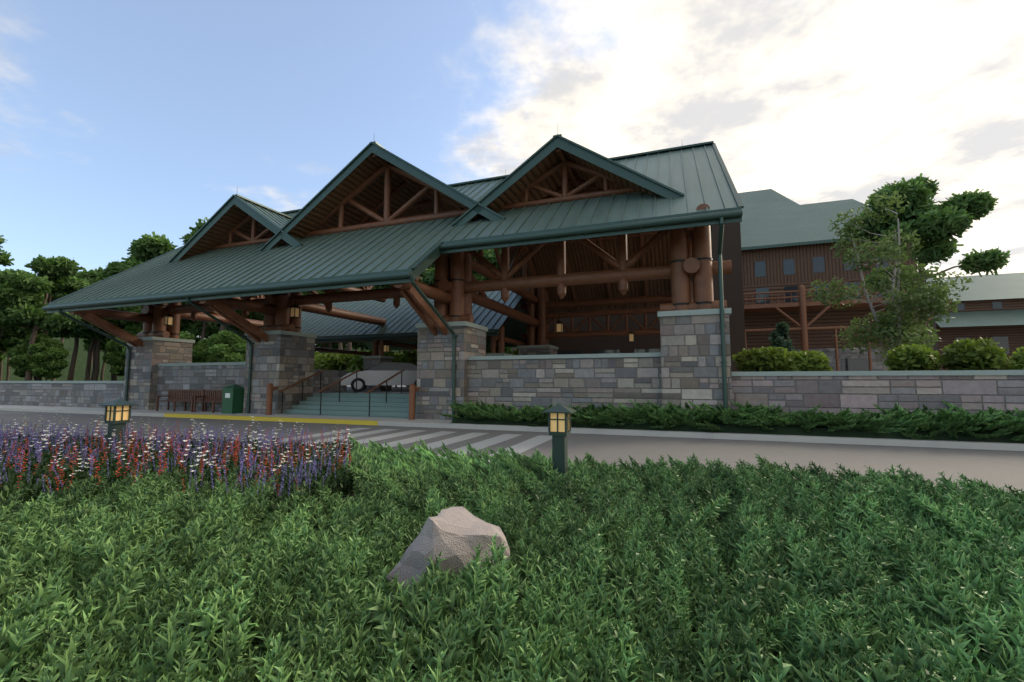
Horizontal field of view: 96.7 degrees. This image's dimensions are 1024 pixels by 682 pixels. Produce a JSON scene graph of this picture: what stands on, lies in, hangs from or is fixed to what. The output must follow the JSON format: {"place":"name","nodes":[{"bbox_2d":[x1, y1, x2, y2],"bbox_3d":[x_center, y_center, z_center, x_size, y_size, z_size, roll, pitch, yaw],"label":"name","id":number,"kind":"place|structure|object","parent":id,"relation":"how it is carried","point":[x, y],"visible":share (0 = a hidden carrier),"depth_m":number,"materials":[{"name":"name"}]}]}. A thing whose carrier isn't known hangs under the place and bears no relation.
{"place":"outdoors","nodes":[
{"label":"outdoors","id":0,"kind":"place"},
{"bbox_2d":[0,413,363,518],"bbox_3d":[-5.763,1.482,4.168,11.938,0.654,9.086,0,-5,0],"label":"flowers","id":1,"kind":"object","parent":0,"point":[37,487],"visible":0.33,"depth_m":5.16,"materials":[{"name":"purple plant"}]},
{"bbox_2d":[0,405,451,427],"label":"curb","id":2,"kind":"structure","parent":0,"point":[430,423],"depth_m":18.03,"materials":[{"name":"concrete"}]},
{"bbox_2d":[156,389,204,411],"bbox_3d":[-14.184,2.535,19.454,2.220,0.920,0.530,-2,-5,20],"label":"bench","id":3,"kind":"object","parent":2,"relation":"on","point":[185,396],"visible":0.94,"depth_m":19.60,"materials":[{"name":"brown wood"}]},
{"bbox_2d":[193,390,222,412],"bbox_3d":[-12.023,2.467,18.671,2.220,0.920,0.530,-2,-5,20],"label":"bench","id":4,"kind":"object","parent":2,"relation":"on","point":[213,396],"visible":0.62,"depth_m":19.03,"materials":[{"name":"brown wood"}]},
{"bbox_2d":[222,384,243,413],"bbox_3d":[-11.169,2.312,18.281,0.620,1.160,0.620,-2,-5,20],"label":"litter bin","id":5,"kind":"object","parent":2,"relation":"on","point":[233,399],"visible":0.93,"depth_m":18.06,"materials":[{"name":"green metal"}]},
{"bbox_2d":[265,369,418,419],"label":"stair handrails","id":6,"kind":"object","parent":2,"relation":"on","point":[413,389],"visible":0.85,"depth_m":17.28,"materials":[{"name":"brown wood"}]},
{"bbox_2d":[58,217,727,419],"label":"downpipes","id":7,"kind":"object","parent":2,"relation":"on","point":[722,325],"visible":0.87,"depth_m":14.87,"materials":[{"name":"teal metal"}]},
{"bbox_2d":[315,486,359,521],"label":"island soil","id":8,"kind":"structure","parent":0,"point":[351,494],"depth_m":5.02,"materials":[{"name":"brown soil"}]},
{"bbox_2d":[98,399,137,451],"bbox_3d":[-6.000,1.375,6.907,0.340,0.985,0.340,-2,-5,20],"label":"bollard light","id":9,"kind":"object","parent":8,"relation":"on","point":[117,413],"visible":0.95,"depth_m":6.86,"materials":[{"name":"green metal"}]},
{"bbox_2d":[387,506,509,612],"bbox_3d":[-0.322,1.235,2.498,0.522,0.600,0.497,-3,-6,27],"label":"boulder","id":10,"kind":"object","parent":8,"relation":"on","point":[454,534],"visible":0.61,"depth_m":2.38,"materials":[{"name":"grey stone"}]},
{"bbox_2d":[319,440,692,484],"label":"plants","id":11,"kind":"object","parent":8,"relation":"on","point":[449,462],"visible":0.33,"depth_m":6.14,"materials":[{"name":"green plant"}]},
{"bbox_2d":[0,449,1023,681],"bbox_3d":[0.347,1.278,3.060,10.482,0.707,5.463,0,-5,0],"label":"juniper bed","id":12,"kind":"object","parent":8,"relation":"on","point":[15,640],"visible":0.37,"depth_m":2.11,"materials":[{"name":"green plant"}]},
{"bbox_2d":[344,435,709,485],"bbox_3d":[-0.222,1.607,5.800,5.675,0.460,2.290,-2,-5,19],"label":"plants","id":13,"kind":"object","parent":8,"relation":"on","point":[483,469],"visible":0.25,"depth_m":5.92,"materials":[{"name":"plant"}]},
{"bbox_2d":[542,404,576,483],"bbox_3d":[0.570,1.244,5.412,0.340,0.985,0.340,-2,-5,20],"label":"bollard light","id":14,"kind":"object","parent":8,"relation":"on","point":[559,422],"visible":0.98,"depth_m":5.34,"materials":[{"name":"green metal"}]},
{"bbox_2d":[292,385,416,404],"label":"drive slab","id":15,"kind":"structure","parent":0,"point":[397,389],"depth_m":22.24,"materials":[{"name":"concrete"}]},
{"bbox_2d":[179,331,206,362],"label":"tree","id":16,"kind":"object","parent":15,"relation":"on","point":[198,353],"visible":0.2,"depth_m":60.84,"materials":[{"name":"green plant"}]},
{"bbox_2d":[179,217,225,361],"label":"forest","id":17,"kind":"object","parent":15,"relation":"on","point":[188,236],"visible":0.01,"depth_m":61.74,"materials":[{"name":"green plant"}]},
{"bbox_2d":[193,339,215,362],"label":"tree","id":18,"kind":"object","parent":15,"relation":"on","point":[208,357],"visible":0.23,"depth_m":62.45,"materials":[{"name":"green plant"}]},
{"bbox_2d":[208,329,246,361],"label":"bush","id":19,"kind":"object","parent":15,"relation":"on","point":[228,346],"visible":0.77,"depth_m":56.40,"materials":[{"name":"green plant"}]},
{"bbox_2d":[207,310,263,335],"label":"forest","id":20,"kind":"object","parent":15,"relation":"on","point":[255,316],"visible":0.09,"depth_m":68.43,"materials":[{"name":"green plant"}]},
{"bbox_2d":[0,355,504,411],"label":"grey stone walls","id":21,"kind":"structure","parent":15,"relation":"on","point":[202,377],"depth_m":21.33,"materials":[{"name":"grey stone"}]},
{"bbox_2d":[0,308,1023,382],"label":"stone coping","id":22,"kind":"object","parent":21,"relation":"on","point":[489,356],"visible":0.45,"depth_m":13.60,"materials":[{"name":"grey stone"}]},
{"bbox_2d":[79,286,446,346],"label":"braces","id":23,"kind":"object","parent":22,"relation":"on","point":[424,311],"visible":0.82,"depth_m":16.86,"materials":[{"name":"brown wood"}]},
{"bbox_2d":[69,147,731,344],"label":"logs","id":24,"kind":"object","parent":22,"relation":"on","point":[691,276],"visible":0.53,"depth_m":17.84,"materials":[{"name":"brown wood"}]},
{"bbox_2d":[163,306,174,325],"bbox_3d":[-15.863,-1.155,21.047,0.300,0.890,0.300,-2,-5,20],"label":"lantern","id":25,"kind":"object","parent":24,"relation":"hanging from","point":[168,319],"visible":1,"depth_m":20.96,"materials":[{"name":"beige glass"}]},
{"bbox_2d":[289,296,300,317],"bbox_3d":[-8.815,-1.379,18.492,0.300,0.890,0.300,-2,-5,20],"label":"lantern","id":26,"kind":"object","parent":24,"relation":"hanging from","point":[295,311],"visible":1,"depth_m":18.39,"materials":[{"name":"beige glass"}]},
{"bbox_2d":[42,134,743,312],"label":"roof trim","id":27,"kind":"structure","parent":24,"relation":"on","point":[624,227],"depth_m":14.97,"materials":[{"name":"green metal"}]},
{"bbox_2d":[301,290,526,350],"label":"canopy roof","id":28,"kind":"structure","parent":27,"relation":"attached to","point":[403,317],"depth_m":27.12,"materials":[{"name":"metal"}]},
{"bbox_2d":[315,329,497,341],"bbox_3d":[-8.170,-0.192,24.717,15.900,0.330,0.210,-2,-5,20],"label":"gutter","id":29,"kind":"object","parent":28,"relation":"attached to","point":[414,335],"depth_m":24.41,"materials":[{"name":"teal metal"}]},
{"bbox_2d":[498,297,523,332],"bbox_3d":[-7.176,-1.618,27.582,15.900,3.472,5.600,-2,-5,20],"label":"downspout","id":30,"kind":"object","parent":28,"relation":"on","point":[507,318],"depth_m":23.66,"materials":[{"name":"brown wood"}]},
{"bbox_2d":[51,145,737,303],"bbox_3d":[-4.265,-4.553,22.221,26.200,6.636,15.927,-2,-5,20],"label":"metal roof","id":31,"kind":"object","parent":24,"relation":"on","point":[695,176],"visible":0.44,"depth_m":16.19,"materials":[{"name":"green metal"}]},
{"bbox_2d":[142,257,712,334],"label":"iron bands","id":32,"kind":"object","parent":24,"relation":"attached to","point":[702,302],"visible":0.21,"depth_m":15.72,"materials":[{"name":"black metal"}]},
{"bbox_2d":[555,313,563,332],"bbox_3d":[2.138,-0.803,20.475,0.300,0.890,0.300,-2,-5,20],"label":"lantern","id":33,"kind":"object","parent":24,"relation":"hanging from","point":[559,326],"visible":1,"depth_m":20.36,"materials":[{"name":"beige glass"}]},
{"bbox_2d":[628,325,634,341],"bbox_3d":[6.035,-0.385,22.967,0.300,0.890,0.300,-2,-5,20],"label":"lantern","id":34,"kind":"object","parent":24,"relation":"hanging from","point":[631,337],"visible":1,"depth_m":22.85,"materials":[{"name":"beige glass"}]},
{"bbox_2d":[315,327,526,355],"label":"canopy logs","id":35,"kind":"object","parent":22,"relation":"on","point":[500,338],"visible":0.27,"depth_m":25.13,"materials":[{"name":"brown wood"}]},
{"bbox_2d":[314,353,349,369],"bbox_3d":[-14.666,2.439,38.038,3.440,3.212,4.817,0,-5,0],"label":"hedge row","id":36,"kind":"object","parent":15,"relation":"on","point":[328,361],"visible":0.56,"depth_m":36.38,"materials":[{"name":"green plant"}]},
{"bbox_2d":[303,287,360,349],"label":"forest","id":37,"kind":"object","parent":15,"relation":"on","point":[321,292],"visible":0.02,"depth_m":66.67,"materials":[{"name":"green plant"}]},
{"bbox_2d":[337,350,368,368],"bbox_3d":[-12.935,2.406,38.704,5.088,3.392,3.633,3,-6,-32],"label":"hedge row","id":38,"kind":"object","parent":15,"relation":"on","point":[348,357],"visible":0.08,"depth_m":37.29,"materials":[{"name":"green plant"}]},
{"bbox_2d":[347,285,386,349],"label":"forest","id":39,"kind":"object","parent":15,"relation":"on","point":[349,345],"visible":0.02,"depth_m":70.79,"materials":[{"name":"green plant"}]},
{"bbox_2d":[344,349,394,372],"bbox_3d":[-11.158,2.333,36.986,4.859,3.240,3.469,3,-6,-29],"label":"hedge row","id":40,"kind":"object","parent":15,"relation":"on","point":[355,363],"visible":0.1,"depth_m":35.81,"materials":[{"name":"green plant"}]},
{"bbox_2d":[341,362,416,391],"bbox_3d":[-5.995,1.775,22.473,4.600,1.420,1.880,1,-5,-15],"label":"sedan car","id":41,"kind":"object","parent":15,"relation":"on","point":[379,373],"visible":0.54,"depth_m":21.56,"materials":[{"name":"silver metal"}]},
{"bbox_2d":[384,351,401,386],"bbox_3d":[-9.557,2.393,37.289,4.758,3.172,3.397,1,-5,-16],"label":"hedge row","id":42,"kind":"object","parent":15,"relation":"on","point":[390,353],"visible":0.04,"depth_m":36.77,"materials":[{"name":"green plant"}]},
{"bbox_2d":[392,349,416,386],"bbox_3d":[-7.605,2.249,36.104,3.484,3.253,4.880,-1,-5,7],"label":"hedge row","id":43,"kind":"object","parent":15,"relation":"on","point":[407,357],"visible":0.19,"depth_m":34.82,"materials":[{"name":"green plant"}]},
{"bbox_2d":[383,261,434,350],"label":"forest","id":44,"kind":"object","parent":15,"relation":"on","point":[423,278],"visible":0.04,"depth_m":69.81,"materials":[{"name":"green plant"}]},
{"bbox_2d":[426,249,496,281],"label":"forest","id":45,"kind":"object","parent":15,"relation":"on","point":[432,277],"visible":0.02,"depth_m":63.84,"materials":[{"name":"green plant"}]},
{"bbox_2d":[472,250,499,280],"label":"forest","id":46,"kind":"object","parent":15,"relation":"on","point":[478,277],"visible":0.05,"depth_m":58.70,"materials":[{"name":"green plant"}]},
{"bbox_2d":[487,248,516,354],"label":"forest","id":47,"kind":"object","parent":15,"relation":"on","point":[492,259],"visible":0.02,"depth_m":58.53,"materials":[{"name":"green plant"}]},
{"bbox_2d":[179,149,710,313],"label":"trusses","id":48,"kind":"structure","parent":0,"point":[580,257],"depth_m":21.09,"materials":[{"name":"brown wood"}]},
{"bbox_2d":[0,410,1023,494],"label":"road asphalt","id":49,"kind":"structure","parent":0,"point":[999,468],"depth_m":9.70,"materials":[{"name":"grey asphalt"}]},
{"bbox_2d":[271,428,551,460],"bbox_3d":[-2.486,2.351,10.672,6.200,0.001,4.400,-2,-5,20],"label":"crosswalk paint","id":50,"kind":"object","parent":49,"relation":"on","point":[523,446],"visible":0.51,"depth_m":10.99,"materials":[{"name":"white paint"}]},
{"bbox_2d":[0,0,1023,338],"label":"sky","id":51,"kind":"structure","parent":0,"point":[121,121],"materials":[{"name":"blue"}]},
{"bbox_2d":[549,222,745,371],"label":"lodge entry wing","id":52,"kind":"structure","parent":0,"point":[732,282],"depth_m":27.68,"materials":[{"name":"brown wood"}]},
{"bbox_2d":[795,347,891,370],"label":"lodge stone base","id":53,"kind":"object","parent":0,"point":[847,353],"visible":0.14,"depth_m":44.08,"materials":[{"name":"grey stone"}]},
{"bbox_2d":[743,279,915,349],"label":"lodge wall logs","id":54,"kind":"object","parent":53,"relation":"on","point":[818,339],"visible":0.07,"depth_m":45.59,"materials":[{"name":"brown wood"}]},
{"bbox_2d":[743,285,952,370],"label":"lodge balcony logs","id":55,"kind":"object","parent":54,"relation":"attached to","point":[801,305],"visible":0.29,"depth_m":42.89,"materials":[{"name":"brown wood"}]},
{"label":"ground surface","id":56,"kind":"structure","parent":0,"visible":0},
{"bbox_2d":[0,235,14,271],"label":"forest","id":57,"kind":"object","parent":56,"relation":"on","point":[5,260],"visible":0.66,"depth_m":77.68,"materials":[{"name":"green plant"}]},
{"bbox_2d":[0,337,24,380],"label":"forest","id":58,"kind":"object","parent":56,"relation":"on","point":[7,344],"visible":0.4,"depth_m":110.93,"materials":[{"name":"green plant"}]},
{"bbox_2d":[7,344,24,377],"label":"tree","id":59,"kind":"object","parent":56,"relation":"on","point":[12,364],"visible":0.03,"depth_m":73.86,"materials":[{"name":"green plant"}]},
{"bbox_2d":[0,268,43,338],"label":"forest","id":60,"kind":"object","parent":56,"relation":"on","point":[15,330],"visible":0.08,"depth_m":81.90,"materials":[{"name":"green plant"}]},
{"bbox_2d":[7,333,63,380],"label":"tree","id":61,"kind":"object","parent":56,"relation":"on","point":[21,358],"visible":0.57,"depth_m":59.14,"materials":[{"name":"green plant"}]},
{"bbox_2d":[1,329,74,380],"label":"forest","id":62,"kind":"object","parent":56,"relation":"on","point":[6,335],"visible":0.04,"depth_m":92.84,"materials":[{"name":"green plant"}]},
{"bbox_2d":[0,254,84,380],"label":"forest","id":63,"kind":"object","parent":56,"relation":"on","point":[23,295],"visible":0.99,"depth_m":58.08,"materials":[{"name":"green plant"}]},
{"bbox_2d":[0,276,93,380],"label":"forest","id":64,"kind":"object","parent":56,"relation":"on","point":[68,285],"visible":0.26,"depth_m":62.87,"materials":[{"name":"green plant"}]},
{"bbox_2d":[25,346,68,380],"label":"bush","id":65,"kind":"object","parent":56,"relation":"on","point":[51,359],"visible":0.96,"depth_m":59.82,"materials":[{"name":"green plant"}]},
{"bbox_2d":[52,268,105,380],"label":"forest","id":66,"kind":"object","parent":56,"relation":"on","point":[91,276],"visible":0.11,"depth_m":78.14,"materials":[{"name":"green plant"}]},
{"bbox_2d":[49,328,115,380],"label":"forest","id":67,"kind":"object","parent":56,"relation":"on","point":[93,336],"visible":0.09,"depth_m":77.59,"materials":[{"name":"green plant"}]},
{"bbox_2d":[56,271,123,380],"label":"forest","id":68,"kind":"object","parent":56,"relation":"on","point":[95,342],"visible":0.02,"depth_m":81.14,"materials":[{"name":"green plant"}]},
{"bbox_2d":[82,338,107,380],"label":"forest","id":69,"kind":"object","parent":56,"relation":"on","point":[86,342],"visible":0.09,"depth_m":112.64,"materials":[{"name":"green plant"}]},
{"bbox_2d":[61,318,142,380],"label":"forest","id":70,"kind":"object","parent":56,"relation":"on","point":[97,358],"visible":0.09,"depth_m":77.98,"materials":[{"name":"green plant"}]},
{"bbox_2d":[94,267,116,380],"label":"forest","id":71,"kind":"object","parent":56,"relation":"on","point":[113,377],"depth_m":83.91,"materials":[{"name":"green plant"}]},
{"bbox_2d":[102,337,126,380],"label":"tree","id":72,"kind":"object","parent":56,"relation":"on","point":[114,357],"visible":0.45,"depth_m":64.85,"materials":[{"name":"green plant"}]},
{"bbox_2d":[105,323,142,348],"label":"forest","id":73,"kind":"object","parent":56,"relation":"on","point":[134,329],"visible":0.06,"depth_m":74.87,"materials":[{"name":"green plant"}]},
{"bbox_2d":[102,231,177,330],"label":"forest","id":74,"kind":"object","parent":56,"relation":"on","point":[145,247],"visible":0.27,"depth_m":72.28,"materials":[{"name":"green plant"}]},
{"bbox_2d":[180,319,214,334],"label":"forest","id":75,"kind":"object","parent":56,"relation":"on","point":[185,321],"visible":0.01,"depth_m":75.31,"materials":[{"name":"green plant"}]},
{"bbox_2d":[180,323,218,343],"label":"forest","id":76,"kind":"object","parent":56,"relation":"on","point":[183,328],"visible":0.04,"depth_m":77.66,"materials":[{"name":"green plant"}]},
{"bbox_2d":[2,337,402,380],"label":"distant treeline","id":77,"kind":"object","parent":56,"relation":"on","point":[80,365],"visible":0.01,"depth_m":187.87,"materials":[{"name":"green plant"}]},
{"bbox_2d":[181,302,231,339],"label":"forest","id":78,"kind":"object","parent":56,"relation":"on","point":[202,329],"visible":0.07,"depth_m":75.18,"materials":[{"name":"green plant"}]},
{"bbox_2d":[164,413,377,424],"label":"yellow kerb","id":79,"kind":"structure","parent":56,"relation":"on","point":[313,420],"depth_m":15.97,"materials":[{"name":"yellow paint"}]},
{"bbox_2d":[325,343,346,349],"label":"forest","id":80,"kind":"object","parent":56,"relation":"on","point":[335,346],"visible":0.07,"depth_m":120.51,"materials":[{"name":"green plant"}]},
{"bbox_2d":[279,392,416,418],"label":"steps","id":81,"kind":"structure","parent":56,"relation":"on","point":[355,404],"depth_m":17.65,"materials":[{"name":"paint"}]},
{"bbox_2d":[281,372,415,415],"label":"railing posts","id":82,"kind":"object","parent":81,"relation":"on","point":[339,393],"visible":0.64,"depth_m":17.73,"materials":[{"name":"brown wood"}]},
{"bbox_2d":[342,342,367,350],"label":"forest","id":83,"kind":"object","parent":56,"relation":"on","point":[358,344],"visible":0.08,"depth_m":99.93,"materials":[{"name":"green plant"}]},
{"bbox_2d":[123,314,732,419],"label":"stone walls","id":84,"kind":"structure","parent":56,"relation":"on","point":[684,368],"depth_m":14.86,"materials":[{"name":"grey stone"}]},
{"bbox_2d":[445,423,1023,450],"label":"kerb","id":85,"kind":"structure","parent":56,"relation":"on","point":[890,442],"depth_m":10.73,"materials":[{"name":"concrete"}]},
{"bbox_2d":[732,375,1023,416],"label":"pink stone walls","id":86,"kind":"structure","parent":56,"relation":"on","point":[971,394],"depth_m":11.40,"materials":[{"name":"stone"}]},
{"bbox_2d":[927,298,1023,369],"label":"wing walls","id":87,"kind":"structure","parent":56,"relation":"on","point":[949,335],"depth_m":62.57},
{"bbox_2d":[926,272,1023,326],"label":"wing roof","id":88,"kind":"structure","parent":87,"relation":"on","point":[999,286],"depth_m":62.94,"materials":[{"name":"green metal"}]},
{"bbox_2d":[955,301,1009,353],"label":"wing windows","id":89,"kind":"structure","parent":87,"relation":"in","point":[1003,341],"depth_m":62.00,"materials":[{"name":"grey glass"}]},
{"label":"bed soil","id":90,"kind":"structure","parent":0,"visible":0},
{"bbox_2d":[439,399,1023,441],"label":"juniper hedge","id":91,"kind":"object","parent":90,"relation":"on","point":[948,425],"visible":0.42,"depth_m":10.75,"materials":[{"name":"green plant"}]},
{"bbox_2d":[451,415,1023,442],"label":"hedge undergrowth","id":92,"kind":"object","parent":90,"relation":"on","point":[789,429],"visible":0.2,"depth_m":10.99,"materials":[{"name":"green plant"}]},
{"bbox_3d":[40.058,3.817,32.495,68.000,0.900,60.200,-2,-5,20],"label":"drive slab","id":93,"kind":"object","parent":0,"visible":0},
{"bbox_2d":[741,240,916,285],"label":"lodge wall boards","id":94,"kind":"object","parent":93,"relation":"on","point":[773,258],"visible":0.05,"depth_m":46.18,"materials":[{"name":"brown wood"}]},
{"bbox_2d":[557,255,891,370],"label":"windows","id":95,"kind":"structure","parent":94,"relation":"in","point":[855,364],"depth_m":45.38,"materials":[{"name":"glass"}]},
{"bbox_2d":[738,189,872,246],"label":"roof","id":96,"kind":"structure","parent":94,"relation":"on","point":[770,217],"depth_m":48.88,"materials":[{"name":"green metal"}]},
{"bbox_2d":[741,238,851,249],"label":"gutter","id":97,"kind":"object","parent":96,"relation":"attached to","point":[788,244],"depth_m":45.84,"materials":[{"name":"green metal"}]},
{"bbox_2d":[806,190,972,370],"bbox_3d":[19.076,-2.557,23.341,6.041,10.250,6.482,0,-5,0],"label":"birch tree","id":98,"kind":"object","parent":93,"relation":"on","point":[894,326],"visible":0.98,"depth_m":22.72,"materials":[{"name":"green plant"}]},
{"bbox_2d":[842,173,1009,342],"bbox_3d":[25.672,-3.922,28.765,7.030,13.940,7.392,3,-6,-33],"label":"pine tree","id":99,"kind":"object","parent":93,"relation":"on","point":[938,227],"visible":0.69,"depth_m":27.50,"materials":[{"name":"green plant"}]},
{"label":"planter soil","id":100,"kind":"structure","parent":0,"visible":0},
{"bbox_2d":[732,346,798,371],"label":"shrubs","id":101,"kind":"object","parent":100,"relation":"on","point":[763,359],"visible":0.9,"depth_m":13.15,"materials":[{"name":"green plant"}]},
{"bbox_2d":[766,321,797,352],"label":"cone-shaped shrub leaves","id":102,"kind":"object","parent":100,"relation":"on","point":[779,336],"visible":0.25,"depth_m":17.47,"materials":[{"name":"green plant"}]},
{"bbox_2d":[786,350,832,370],"bbox_3d":[8.567,0.771,13.368,1.551,1.034,1.108,-1,-5,10],"label":"shrub","id":103,"kind":"object","parent":100,"relation":"on","point":[806,360],"visible":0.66,"depth_m":13.04,"materials":[{"name":"green plant"}]},
{"bbox_2d":[883,343,943,370],"bbox_3d":[10.907,0.629,12.408,1.724,1.149,1.231,5,-7,-42],"label":"shrub","id":104,"kind":"object","parent":100,"relation":"on","point":[912,357],"visible":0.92,"depth_m":12.01,"materials":[{"name":"green plant"}]},
{"bbox_2d":[938,337,1017,369],"bbox_3d":[12.184,0.539,12.036,1.354,1.264,1.896,-3,-6,33],"label":"shrub","id":105,"kind":"object","parent":100,"relation":"on","point":[969,354],"visible":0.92,"depth_m":11.61,"materials":[{"name":"green plant"}]},
{"bbox_2d":[1009,347,1023,369],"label":"shrub","id":106,"kind":"object","parent":100,"relation":"on","point":[1018,356],"visible":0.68,"depth_m":11.47,"materials":[{"name":"green plant"}]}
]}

